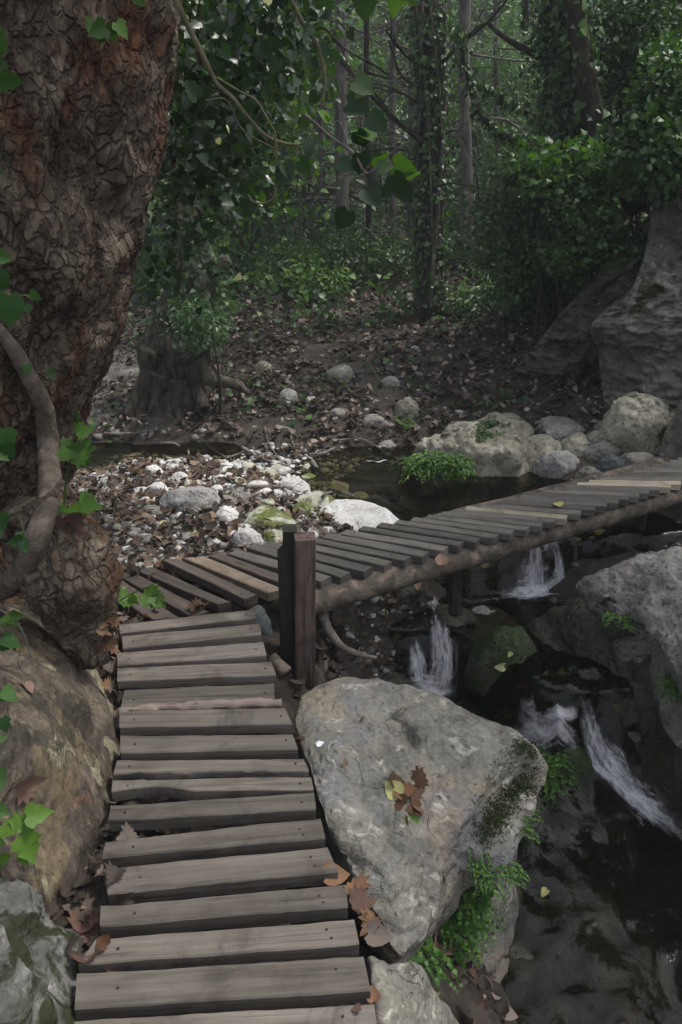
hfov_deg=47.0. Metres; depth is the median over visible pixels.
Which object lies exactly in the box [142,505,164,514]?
rock
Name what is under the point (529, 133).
leafy tree
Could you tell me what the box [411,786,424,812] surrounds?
fallen leaf
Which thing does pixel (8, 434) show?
ivy sprig
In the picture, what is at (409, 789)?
fallen leaf
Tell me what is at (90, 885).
fallen leaf
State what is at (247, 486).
stick
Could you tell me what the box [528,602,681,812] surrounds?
boulder
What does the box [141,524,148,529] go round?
cobble
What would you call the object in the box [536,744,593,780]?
rock
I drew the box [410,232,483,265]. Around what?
bush
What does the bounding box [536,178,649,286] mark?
bush
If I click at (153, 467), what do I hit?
rock
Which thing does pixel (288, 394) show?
rock
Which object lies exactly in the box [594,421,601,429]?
rock
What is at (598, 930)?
water
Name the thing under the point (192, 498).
rock
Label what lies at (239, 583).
boardwalk corner
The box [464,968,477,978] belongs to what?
fallen leaf
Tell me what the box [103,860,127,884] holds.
fallen leaf
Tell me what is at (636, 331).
cliff
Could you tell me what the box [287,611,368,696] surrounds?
leaf litter
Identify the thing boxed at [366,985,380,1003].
fallen leaf
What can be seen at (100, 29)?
ivy sprig
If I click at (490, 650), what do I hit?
rock
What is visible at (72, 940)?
fallen leaf
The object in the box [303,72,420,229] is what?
leafy sprig
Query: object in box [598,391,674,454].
rock
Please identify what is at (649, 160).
bush
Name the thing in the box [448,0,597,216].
pine tree
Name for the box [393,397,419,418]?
rock
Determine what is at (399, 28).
pine tree
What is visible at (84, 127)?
plane tree
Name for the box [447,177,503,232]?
bush
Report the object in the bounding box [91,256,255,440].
gravel
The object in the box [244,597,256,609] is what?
fallen leaf
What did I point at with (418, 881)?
boulder
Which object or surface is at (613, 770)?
white water
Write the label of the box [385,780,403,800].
fallen leaf
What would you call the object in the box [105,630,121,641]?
fallen leaf
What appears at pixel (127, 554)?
cobble
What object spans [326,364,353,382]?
rock
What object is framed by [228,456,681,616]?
footbridge
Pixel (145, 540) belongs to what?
cobble
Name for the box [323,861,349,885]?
fallen leaf
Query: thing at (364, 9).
leafy sprig
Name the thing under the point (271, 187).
bush
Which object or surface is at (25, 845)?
ivy sprig
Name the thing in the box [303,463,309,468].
stone
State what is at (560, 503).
fallen leaf
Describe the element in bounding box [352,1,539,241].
pine tree
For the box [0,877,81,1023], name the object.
boulder
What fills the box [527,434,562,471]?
rock
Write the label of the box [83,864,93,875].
fallen leaf
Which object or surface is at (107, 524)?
gravel
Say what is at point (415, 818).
fallen leaf
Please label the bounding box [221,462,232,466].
cobble
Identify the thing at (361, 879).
fallen leaf
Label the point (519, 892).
rock
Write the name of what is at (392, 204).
pine tree
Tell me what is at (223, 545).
cobble
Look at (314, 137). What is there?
leafy tree
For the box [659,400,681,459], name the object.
rock
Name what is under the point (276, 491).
stone
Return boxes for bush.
[132,202,250,306]
[159,292,232,421]
[165,123,314,269]
[237,194,412,260]
[241,219,412,293]
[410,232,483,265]
[439,271,534,321]
[441,122,644,322]
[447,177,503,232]
[499,129,630,344]
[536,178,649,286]
[598,93,681,208]
[622,30,681,128]
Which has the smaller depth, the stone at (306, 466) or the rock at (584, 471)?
the rock at (584, 471)
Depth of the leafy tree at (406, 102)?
12.74 m
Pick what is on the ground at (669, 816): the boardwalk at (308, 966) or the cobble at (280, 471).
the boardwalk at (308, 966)
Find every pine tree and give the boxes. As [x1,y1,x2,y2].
[193,7,520,242]
[202,125,388,261]
[221,18,511,255]
[222,0,460,265]
[248,1,412,241]
[273,0,649,267]
[275,14,534,257]
[297,0,491,238]
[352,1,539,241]
[365,0,618,243]
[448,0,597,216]
[530,7,650,115]
[607,0,628,127]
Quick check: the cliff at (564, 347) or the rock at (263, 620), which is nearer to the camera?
the rock at (263, 620)
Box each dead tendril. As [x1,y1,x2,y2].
[0,352,28,419]
[0,375,26,437]
[27,332,34,428]
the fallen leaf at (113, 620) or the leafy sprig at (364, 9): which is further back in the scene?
the fallen leaf at (113, 620)
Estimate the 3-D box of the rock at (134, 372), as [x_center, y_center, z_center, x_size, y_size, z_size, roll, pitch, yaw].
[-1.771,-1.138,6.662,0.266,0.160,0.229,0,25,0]
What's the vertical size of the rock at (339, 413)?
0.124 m
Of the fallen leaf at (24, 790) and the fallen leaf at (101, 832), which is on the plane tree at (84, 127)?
the fallen leaf at (24, 790)
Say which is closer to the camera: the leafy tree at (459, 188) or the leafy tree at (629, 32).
the leafy tree at (629, 32)
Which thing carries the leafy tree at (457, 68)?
on the ground at (669, 816)
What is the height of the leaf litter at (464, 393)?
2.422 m
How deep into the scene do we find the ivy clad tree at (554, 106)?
5.98 m
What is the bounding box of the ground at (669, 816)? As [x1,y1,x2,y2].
[55,0,681,1023]
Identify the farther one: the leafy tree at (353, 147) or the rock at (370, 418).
the leafy tree at (353, 147)
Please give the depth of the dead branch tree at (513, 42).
6.03 m
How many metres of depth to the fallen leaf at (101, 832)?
2.22 m
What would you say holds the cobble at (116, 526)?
on the ground at (669, 816)
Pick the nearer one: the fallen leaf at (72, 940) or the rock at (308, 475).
the fallen leaf at (72, 940)
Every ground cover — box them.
[88,284,564,442]
[127,108,650,326]
[131,232,352,299]
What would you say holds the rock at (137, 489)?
on the ground at (669, 816)
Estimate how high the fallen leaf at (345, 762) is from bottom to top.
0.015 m
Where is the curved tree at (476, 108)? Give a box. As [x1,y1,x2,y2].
[447,26,539,156]
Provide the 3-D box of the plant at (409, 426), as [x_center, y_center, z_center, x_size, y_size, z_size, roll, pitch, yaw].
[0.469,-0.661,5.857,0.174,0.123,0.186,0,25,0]
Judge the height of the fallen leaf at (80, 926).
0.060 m
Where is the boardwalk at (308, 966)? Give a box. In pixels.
[74,610,376,1023]
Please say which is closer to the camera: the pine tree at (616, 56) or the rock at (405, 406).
the rock at (405, 406)
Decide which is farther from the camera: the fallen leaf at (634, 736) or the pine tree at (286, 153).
the pine tree at (286, 153)
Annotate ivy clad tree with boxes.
[320,0,512,323]
[519,0,614,242]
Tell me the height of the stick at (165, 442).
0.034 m
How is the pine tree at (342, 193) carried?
on the ground at (669, 816)
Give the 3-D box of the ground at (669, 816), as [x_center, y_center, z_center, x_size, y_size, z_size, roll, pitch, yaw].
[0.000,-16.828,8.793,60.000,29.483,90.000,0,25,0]
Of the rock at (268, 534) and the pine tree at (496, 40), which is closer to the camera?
the rock at (268, 534)
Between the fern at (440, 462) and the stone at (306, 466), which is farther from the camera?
the stone at (306, 466)
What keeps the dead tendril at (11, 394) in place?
attached to the plane tree at (84, 127)
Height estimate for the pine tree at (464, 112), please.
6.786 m
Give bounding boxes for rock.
[116,368,138,381]
[127,524,141,533]
[132,487,148,492]
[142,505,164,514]
[145,465,163,475]
[147,482,166,492]
[159,486,220,513]
[170,472,189,481]
[206,537,221,545]
[215,505,238,524]
[219,495,235,504]
[230,487,251,500]
[232,527,264,548]
[244,504,295,528]
[248,480,268,488]
[249,605,272,635]
[255,361,272,371]
[261,469,278,476]
[261,529,282,542]
[277,388,297,405]
[277,477,310,493]
[292,502,313,515]
[294,491,332,507]
[301,473,314,477]
[319,499,398,530]
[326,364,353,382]
[329,408,346,418]
[332,603,358,634]
[362,414,387,426]
[379,440,395,447]
[381,376,400,386]
[386,670,409,684]
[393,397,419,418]
[398,585,424,601]
[431,604,475,626]
[464,625,536,696]
[472,605,494,614]
[510,946,533,959]
[513,879,522,900]
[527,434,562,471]
[532,450,579,478]
[534,416,585,441]
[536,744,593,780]
[561,432,591,456]
[564,596,583,605]
[575,466,601,479]
[584,442,621,461]
[587,429,601,443]
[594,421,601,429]
[596,454,625,471]
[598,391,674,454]
[620,451,656,465]
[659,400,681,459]
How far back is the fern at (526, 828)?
2.49 m
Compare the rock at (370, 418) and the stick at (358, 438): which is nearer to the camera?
the stick at (358, 438)
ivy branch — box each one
[172,0,315,279]
[289,0,373,103]
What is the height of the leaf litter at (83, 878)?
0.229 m
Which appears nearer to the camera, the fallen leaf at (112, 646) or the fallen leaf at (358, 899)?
the fallen leaf at (358, 899)
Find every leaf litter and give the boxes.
[45,562,231,948]
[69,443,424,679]
[88,207,647,452]
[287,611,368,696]
[447,955,517,1023]
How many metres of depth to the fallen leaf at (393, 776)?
2.41 m
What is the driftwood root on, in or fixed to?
on the leaf litter at (332, 671)
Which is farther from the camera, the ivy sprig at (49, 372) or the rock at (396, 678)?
the rock at (396, 678)
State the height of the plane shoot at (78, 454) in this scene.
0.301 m
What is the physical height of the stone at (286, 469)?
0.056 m
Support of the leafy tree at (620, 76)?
on the ground at (669, 816)
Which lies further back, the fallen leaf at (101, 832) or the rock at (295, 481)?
the rock at (295, 481)
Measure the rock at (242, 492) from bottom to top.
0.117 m
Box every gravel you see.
[70,442,432,678]
[71,446,320,493]
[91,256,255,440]
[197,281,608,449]
[444,462,681,839]
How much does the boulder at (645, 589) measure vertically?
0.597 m
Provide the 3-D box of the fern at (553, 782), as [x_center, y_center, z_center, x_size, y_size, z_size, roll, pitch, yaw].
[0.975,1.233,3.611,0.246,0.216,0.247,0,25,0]
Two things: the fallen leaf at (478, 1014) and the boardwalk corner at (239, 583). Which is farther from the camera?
the boardwalk corner at (239, 583)
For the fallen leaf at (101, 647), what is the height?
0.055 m
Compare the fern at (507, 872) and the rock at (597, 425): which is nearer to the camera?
the fern at (507, 872)
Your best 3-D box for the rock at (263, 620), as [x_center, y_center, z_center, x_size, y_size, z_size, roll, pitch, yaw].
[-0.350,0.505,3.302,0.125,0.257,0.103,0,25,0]
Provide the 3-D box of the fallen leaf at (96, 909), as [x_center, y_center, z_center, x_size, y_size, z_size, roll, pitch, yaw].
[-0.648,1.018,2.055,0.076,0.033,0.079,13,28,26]
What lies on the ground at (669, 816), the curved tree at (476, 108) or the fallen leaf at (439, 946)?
the curved tree at (476, 108)
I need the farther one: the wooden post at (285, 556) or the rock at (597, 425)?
the rock at (597, 425)
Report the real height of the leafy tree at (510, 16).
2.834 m
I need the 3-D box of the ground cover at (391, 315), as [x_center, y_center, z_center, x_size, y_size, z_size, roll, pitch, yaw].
[0.506,-4.306,9.808,9.109,2.902,6.730,0,25,0]
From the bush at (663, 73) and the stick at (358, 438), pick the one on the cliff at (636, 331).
the bush at (663, 73)
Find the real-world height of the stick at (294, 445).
0.064 m
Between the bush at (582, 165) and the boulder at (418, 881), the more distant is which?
the bush at (582, 165)
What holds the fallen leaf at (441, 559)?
on the footbridge
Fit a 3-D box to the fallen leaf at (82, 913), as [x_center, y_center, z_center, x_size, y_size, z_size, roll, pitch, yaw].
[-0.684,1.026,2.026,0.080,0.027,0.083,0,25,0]
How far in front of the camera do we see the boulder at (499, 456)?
5.23 m
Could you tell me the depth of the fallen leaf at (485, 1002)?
2.39 m
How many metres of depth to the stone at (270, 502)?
4.39 m
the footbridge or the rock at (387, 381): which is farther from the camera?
the rock at (387, 381)
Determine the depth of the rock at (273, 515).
4.13 m
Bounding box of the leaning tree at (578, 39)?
[545,0,651,216]
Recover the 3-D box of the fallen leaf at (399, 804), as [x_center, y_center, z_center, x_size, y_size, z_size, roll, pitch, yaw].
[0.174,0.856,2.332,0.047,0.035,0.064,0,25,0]
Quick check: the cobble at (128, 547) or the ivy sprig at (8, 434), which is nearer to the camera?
the ivy sprig at (8, 434)
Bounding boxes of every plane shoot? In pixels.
[55,411,96,504]
[59,490,102,514]
[118,583,165,609]
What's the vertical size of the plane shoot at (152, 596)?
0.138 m
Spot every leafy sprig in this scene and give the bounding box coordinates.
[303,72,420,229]
[352,0,414,22]
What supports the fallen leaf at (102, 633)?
on the plane tree at (84, 127)
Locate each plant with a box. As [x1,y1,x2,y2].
[393,415,414,430]
[475,415,506,441]
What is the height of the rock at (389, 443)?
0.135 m
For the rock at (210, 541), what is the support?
on the ground at (669, 816)
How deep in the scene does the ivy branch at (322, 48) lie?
2.08 m
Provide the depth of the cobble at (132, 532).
3.91 m
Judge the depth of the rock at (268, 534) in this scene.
3.97 m
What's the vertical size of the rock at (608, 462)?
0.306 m
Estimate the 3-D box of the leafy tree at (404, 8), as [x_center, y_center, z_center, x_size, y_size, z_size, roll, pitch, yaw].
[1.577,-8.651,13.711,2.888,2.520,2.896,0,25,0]
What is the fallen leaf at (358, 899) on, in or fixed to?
on the boardwalk at (308, 966)
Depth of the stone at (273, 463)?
5.35 m
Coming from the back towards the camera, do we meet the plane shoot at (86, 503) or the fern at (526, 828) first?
the fern at (526, 828)
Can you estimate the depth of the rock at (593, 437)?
5.30 m
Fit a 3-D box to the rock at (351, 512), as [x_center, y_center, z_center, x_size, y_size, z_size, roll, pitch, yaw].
[0.044,0.101,4.481,0.550,0.273,0.610,-14,28,-27]
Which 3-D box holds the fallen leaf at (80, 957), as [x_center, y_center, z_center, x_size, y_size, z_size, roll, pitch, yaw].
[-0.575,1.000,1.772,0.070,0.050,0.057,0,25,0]
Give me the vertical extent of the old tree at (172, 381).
6.815 m
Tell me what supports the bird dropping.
on the boulder at (418, 881)
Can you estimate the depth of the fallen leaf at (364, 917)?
1.88 m
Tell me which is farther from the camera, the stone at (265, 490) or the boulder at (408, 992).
the stone at (265, 490)
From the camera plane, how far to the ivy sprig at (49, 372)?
1.96 m
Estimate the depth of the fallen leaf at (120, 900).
1.93 m
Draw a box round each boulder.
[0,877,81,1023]
[294,677,547,983]
[345,956,458,1023]
[414,412,533,476]
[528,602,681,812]
[576,546,681,748]
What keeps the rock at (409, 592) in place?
on the rock
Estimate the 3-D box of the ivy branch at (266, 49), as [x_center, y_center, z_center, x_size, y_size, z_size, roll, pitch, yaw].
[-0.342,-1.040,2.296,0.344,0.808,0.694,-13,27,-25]
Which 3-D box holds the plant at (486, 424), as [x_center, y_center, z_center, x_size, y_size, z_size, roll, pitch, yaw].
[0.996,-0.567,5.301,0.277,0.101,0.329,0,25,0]
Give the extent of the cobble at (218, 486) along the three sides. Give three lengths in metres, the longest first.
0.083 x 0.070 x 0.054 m
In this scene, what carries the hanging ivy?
hanging from the plane tree at (84, 127)
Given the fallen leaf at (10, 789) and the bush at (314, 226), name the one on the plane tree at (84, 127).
the fallen leaf at (10, 789)
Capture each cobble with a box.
[112,523,121,530]
[122,545,133,550]
[125,551,136,557]
[126,531,137,536]
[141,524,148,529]
[142,538,152,543]
[173,458,180,463]
[181,535,192,541]
[211,484,222,491]
[217,542,226,548]
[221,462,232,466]
[277,468,285,474]
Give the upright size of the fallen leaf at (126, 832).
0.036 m
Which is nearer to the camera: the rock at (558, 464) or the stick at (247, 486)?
the stick at (247, 486)
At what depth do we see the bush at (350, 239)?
8.39 m
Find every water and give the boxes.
[78,442,681,1023]
[375,460,672,823]
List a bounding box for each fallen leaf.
[4,782,23,811]
[14,776,48,805]
[22,681,33,692]
[54,512,90,547]
[62,892,94,921]
[66,932,85,962]
[67,909,97,932]
[69,945,101,962]
[73,877,98,896]
[78,900,100,920]
[80,913,98,945]
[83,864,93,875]
[92,638,109,653]
[95,811,113,839]
[96,621,110,635]
[96,934,110,950]
[100,677,115,690]
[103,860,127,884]
[104,614,119,627]
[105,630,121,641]
[105,639,120,654]
[113,892,142,905]
[116,821,140,840]
[153,558,166,569]
[187,602,203,612]
[191,597,208,607]
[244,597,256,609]
[294,736,304,740]
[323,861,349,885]
[336,648,351,659]
[342,758,348,765]
[343,870,370,895]
[348,882,377,913]
[351,1003,361,1011]
[358,905,382,935]
[364,920,392,946]
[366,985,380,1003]
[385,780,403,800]
[389,772,404,787]
[393,783,415,799]
[394,794,407,808]
[405,799,422,815]
[407,814,418,824]
[410,766,429,788]
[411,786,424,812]
[434,930,457,958]
[435,553,448,564]
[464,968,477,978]
[465,990,492,1023]
[476,996,491,1008]
[494,663,505,671]
[541,887,549,896]
[553,501,562,506]
[627,731,641,742]
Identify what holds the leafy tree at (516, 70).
on the ground at (669, 816)
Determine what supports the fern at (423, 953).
on the ground at (669, 816)
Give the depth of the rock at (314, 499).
4.50 m
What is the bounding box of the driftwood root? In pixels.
[317,612,376,659]
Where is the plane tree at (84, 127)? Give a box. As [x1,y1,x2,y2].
[0,0,182,907]
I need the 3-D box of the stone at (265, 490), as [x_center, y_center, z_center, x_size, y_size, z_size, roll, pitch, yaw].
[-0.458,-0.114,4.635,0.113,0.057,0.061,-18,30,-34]
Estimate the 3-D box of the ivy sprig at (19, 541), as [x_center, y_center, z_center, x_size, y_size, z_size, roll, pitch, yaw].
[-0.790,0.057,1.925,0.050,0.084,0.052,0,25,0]
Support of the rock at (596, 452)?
on the ground at (669, 816)
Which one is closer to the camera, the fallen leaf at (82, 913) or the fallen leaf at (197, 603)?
the fallen leaf at (82, 913)
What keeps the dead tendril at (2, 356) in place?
attached to the plane tree at (84, 127)
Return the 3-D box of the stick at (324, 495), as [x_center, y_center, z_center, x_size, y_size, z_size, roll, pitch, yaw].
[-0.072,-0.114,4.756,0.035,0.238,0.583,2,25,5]
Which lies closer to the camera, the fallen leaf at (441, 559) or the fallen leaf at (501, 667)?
the fallen leaf at (441, 559)
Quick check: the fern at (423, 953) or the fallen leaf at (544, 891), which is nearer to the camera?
the fern at (423, 953)
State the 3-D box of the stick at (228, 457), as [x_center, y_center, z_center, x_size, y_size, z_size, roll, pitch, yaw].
[-0.743,-0.407,5.542,0.044,0.032,0.188,22,32,39]
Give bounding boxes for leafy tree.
[187,3,296,289]
[267,6,354,224]
[292,0,389,109]
[294,109,397,180]
[332,25,416,211]
[357,0,505,87]
[376,62,458,154]
[412,157,503,220]
[447,46,522,161]
[448,7,545,234]
[453,0,636,145]
[476,84,628,237]
[586,0,681,232]
[599,15,673,139]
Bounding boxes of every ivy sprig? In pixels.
[0,25,24,174]
[0,248,41,327]
[0,426,18,538]
[0,609,31,790]
[0,801,53,875]
[6,516,28,553]
[21,363,54,379]
[85,0,145,43]
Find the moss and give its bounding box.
[469,734,543,856]
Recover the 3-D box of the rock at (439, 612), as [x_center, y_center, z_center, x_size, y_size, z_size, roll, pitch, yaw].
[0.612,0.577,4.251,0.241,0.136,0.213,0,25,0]
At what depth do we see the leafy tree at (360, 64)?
10.71 m
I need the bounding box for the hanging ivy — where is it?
[130,0,354,315]
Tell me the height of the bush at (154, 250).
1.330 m
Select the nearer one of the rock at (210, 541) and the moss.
the moss
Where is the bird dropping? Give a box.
[316,741,323,746]
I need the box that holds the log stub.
[267,653,291,679]
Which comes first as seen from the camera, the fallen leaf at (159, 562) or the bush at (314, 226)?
the fallen leaf at (159, 562)
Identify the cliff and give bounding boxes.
[511,212,650,384]
[590,174,681,412]
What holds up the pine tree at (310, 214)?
on the ground at (669, 816)
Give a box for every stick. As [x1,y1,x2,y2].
[103,428,157,435]
[160,441,179,445]
[226,451,245,458]
[241,446,289,466]
[244,484,288,488]
[264,426,281,462]
[289,432,301,457]
[308,446,335,455]
[310,459,317,466]
[320,491,331,498]
[337,438,379,447]
[341,491,353,496]
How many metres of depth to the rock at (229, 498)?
4.39 m
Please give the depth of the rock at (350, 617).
3.84 m
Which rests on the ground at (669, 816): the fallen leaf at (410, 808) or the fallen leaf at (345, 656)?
the fallen leaf at (345, 656)
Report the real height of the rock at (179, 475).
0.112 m
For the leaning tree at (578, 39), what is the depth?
5.74 m
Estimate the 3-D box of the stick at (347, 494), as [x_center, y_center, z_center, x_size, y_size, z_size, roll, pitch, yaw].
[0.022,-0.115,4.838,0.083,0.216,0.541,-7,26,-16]
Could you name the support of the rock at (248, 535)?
on the ground at (669, 816)
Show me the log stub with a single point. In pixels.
(282, 668)
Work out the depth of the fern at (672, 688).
3.29 m
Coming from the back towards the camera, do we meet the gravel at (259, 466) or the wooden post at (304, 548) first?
the gravel at (259, 466)
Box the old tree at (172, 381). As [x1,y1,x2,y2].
[123,24,250,419]
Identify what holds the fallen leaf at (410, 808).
on the boulder at (418, 881)
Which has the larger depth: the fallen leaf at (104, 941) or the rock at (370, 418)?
the rock at (370, 418)
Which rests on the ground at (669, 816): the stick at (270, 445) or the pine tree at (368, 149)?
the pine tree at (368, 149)
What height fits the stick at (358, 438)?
0.093 m
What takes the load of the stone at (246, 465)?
on the ground at (669, 816)
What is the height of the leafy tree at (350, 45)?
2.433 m
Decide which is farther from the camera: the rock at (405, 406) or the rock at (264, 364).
the rock at (264, 364)
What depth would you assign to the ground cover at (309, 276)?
8.25 m
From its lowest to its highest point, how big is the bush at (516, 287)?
1.554 m
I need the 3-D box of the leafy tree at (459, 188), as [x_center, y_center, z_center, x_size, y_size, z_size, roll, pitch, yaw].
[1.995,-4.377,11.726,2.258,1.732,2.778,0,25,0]
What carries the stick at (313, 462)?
on the ground at (669, 816)
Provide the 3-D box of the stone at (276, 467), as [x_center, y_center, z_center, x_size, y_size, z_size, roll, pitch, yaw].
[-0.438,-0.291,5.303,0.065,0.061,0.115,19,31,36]
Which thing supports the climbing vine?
attached to the plane tree at (84, 127)
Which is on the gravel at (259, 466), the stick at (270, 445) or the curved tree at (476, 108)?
the stick at (270, 445)
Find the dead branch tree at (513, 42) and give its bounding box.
[486,20,542,61]
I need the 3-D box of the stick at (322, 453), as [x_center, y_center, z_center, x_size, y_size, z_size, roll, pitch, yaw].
[-0.121,-0.428,5.562,0.247,0.024,0.050,-18,30,-34]
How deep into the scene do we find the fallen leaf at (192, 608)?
3.15 m
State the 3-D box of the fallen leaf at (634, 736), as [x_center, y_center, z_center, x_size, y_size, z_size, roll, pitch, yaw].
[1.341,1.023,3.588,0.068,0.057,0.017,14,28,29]
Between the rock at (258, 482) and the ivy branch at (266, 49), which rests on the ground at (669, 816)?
the rock at (258, 482)
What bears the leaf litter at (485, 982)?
on the ground at (669, 816)
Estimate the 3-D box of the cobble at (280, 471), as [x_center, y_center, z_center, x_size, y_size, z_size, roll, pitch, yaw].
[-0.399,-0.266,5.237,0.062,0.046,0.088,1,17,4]
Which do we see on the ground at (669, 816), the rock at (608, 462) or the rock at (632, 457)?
the rock at (632, 457)
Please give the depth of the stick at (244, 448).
5.41 m
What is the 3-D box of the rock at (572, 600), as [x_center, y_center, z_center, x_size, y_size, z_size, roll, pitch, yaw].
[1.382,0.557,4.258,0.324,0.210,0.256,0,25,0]
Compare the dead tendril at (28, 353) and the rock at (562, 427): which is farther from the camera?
the rock at (562, 427)
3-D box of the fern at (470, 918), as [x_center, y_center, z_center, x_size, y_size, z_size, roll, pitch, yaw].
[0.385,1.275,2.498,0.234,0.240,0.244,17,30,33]
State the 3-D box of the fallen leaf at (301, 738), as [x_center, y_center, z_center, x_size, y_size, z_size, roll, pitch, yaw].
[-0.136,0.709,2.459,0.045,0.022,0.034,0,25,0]
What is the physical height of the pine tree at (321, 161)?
7.221 m
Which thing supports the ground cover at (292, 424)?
on the ground at (669, 816)
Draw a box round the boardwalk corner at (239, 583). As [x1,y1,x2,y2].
[118,553,278,620]
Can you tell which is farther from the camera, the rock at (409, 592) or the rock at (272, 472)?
the rock at (272, 472)
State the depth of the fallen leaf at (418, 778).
2.42 m
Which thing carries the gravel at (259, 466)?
on the ground at (669, 816)
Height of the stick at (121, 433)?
0.039 m
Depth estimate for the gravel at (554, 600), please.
4.42 m
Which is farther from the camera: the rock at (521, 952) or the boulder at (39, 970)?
the rock at (521, 952)
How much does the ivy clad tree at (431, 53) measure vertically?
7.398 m
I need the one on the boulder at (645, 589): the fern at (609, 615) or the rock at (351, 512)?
the fern at (609, 615)
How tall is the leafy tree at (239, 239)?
3.082 m
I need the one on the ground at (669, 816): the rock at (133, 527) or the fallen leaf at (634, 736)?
the rock at (133, 527)
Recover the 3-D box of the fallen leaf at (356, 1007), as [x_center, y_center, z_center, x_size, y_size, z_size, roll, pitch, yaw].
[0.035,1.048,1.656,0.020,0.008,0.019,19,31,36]
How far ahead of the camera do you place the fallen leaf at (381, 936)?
1.85 m
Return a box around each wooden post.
[277,524,296,664]
[293,532,315,689]
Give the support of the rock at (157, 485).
on the gravel at (107, 524)
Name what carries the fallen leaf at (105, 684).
on the plane tree at (84, 127)
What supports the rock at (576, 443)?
on the water at (598, 930)
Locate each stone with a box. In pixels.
[241,462,254,468]
[257,488,271,493]
[260,498,274,505]
[270,460,279,465]
[270,464,281,470]
[273,489,282,496]
[279,466,291,471]
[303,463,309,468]
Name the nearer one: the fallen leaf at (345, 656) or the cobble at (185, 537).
the fallen leaf at (345, 656)
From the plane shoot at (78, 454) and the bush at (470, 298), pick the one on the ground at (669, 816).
the bush at (470, 298)
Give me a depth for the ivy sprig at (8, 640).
1.90 m
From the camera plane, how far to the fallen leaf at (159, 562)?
3.64 m
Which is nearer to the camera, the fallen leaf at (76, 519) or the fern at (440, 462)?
the fallen leaf at (76, 519)
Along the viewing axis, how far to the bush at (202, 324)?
5.62 m
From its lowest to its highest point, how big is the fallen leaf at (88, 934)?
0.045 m
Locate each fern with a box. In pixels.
[388,449,477,485]
[407,930,481,994]
[441,883,505,965]
[467,850,529,907]
[519,812,543,843]
[536,749,579,812]
[598,610,642,634]
[654,671,681,704]
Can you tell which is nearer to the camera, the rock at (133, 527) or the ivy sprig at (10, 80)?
the ivy sprig at (10, 80)
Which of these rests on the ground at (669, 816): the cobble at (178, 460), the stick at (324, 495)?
the cobble at (178, 460)
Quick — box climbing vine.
[0,322,62,599]
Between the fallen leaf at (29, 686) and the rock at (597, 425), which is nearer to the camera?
the fallen leaf at (29, 686)
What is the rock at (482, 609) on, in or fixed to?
on the ground at (669, 816)
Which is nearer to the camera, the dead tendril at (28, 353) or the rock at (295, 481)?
the dead tendril at (28, 353)
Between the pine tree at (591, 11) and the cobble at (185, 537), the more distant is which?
the pine tree at (591, 11)

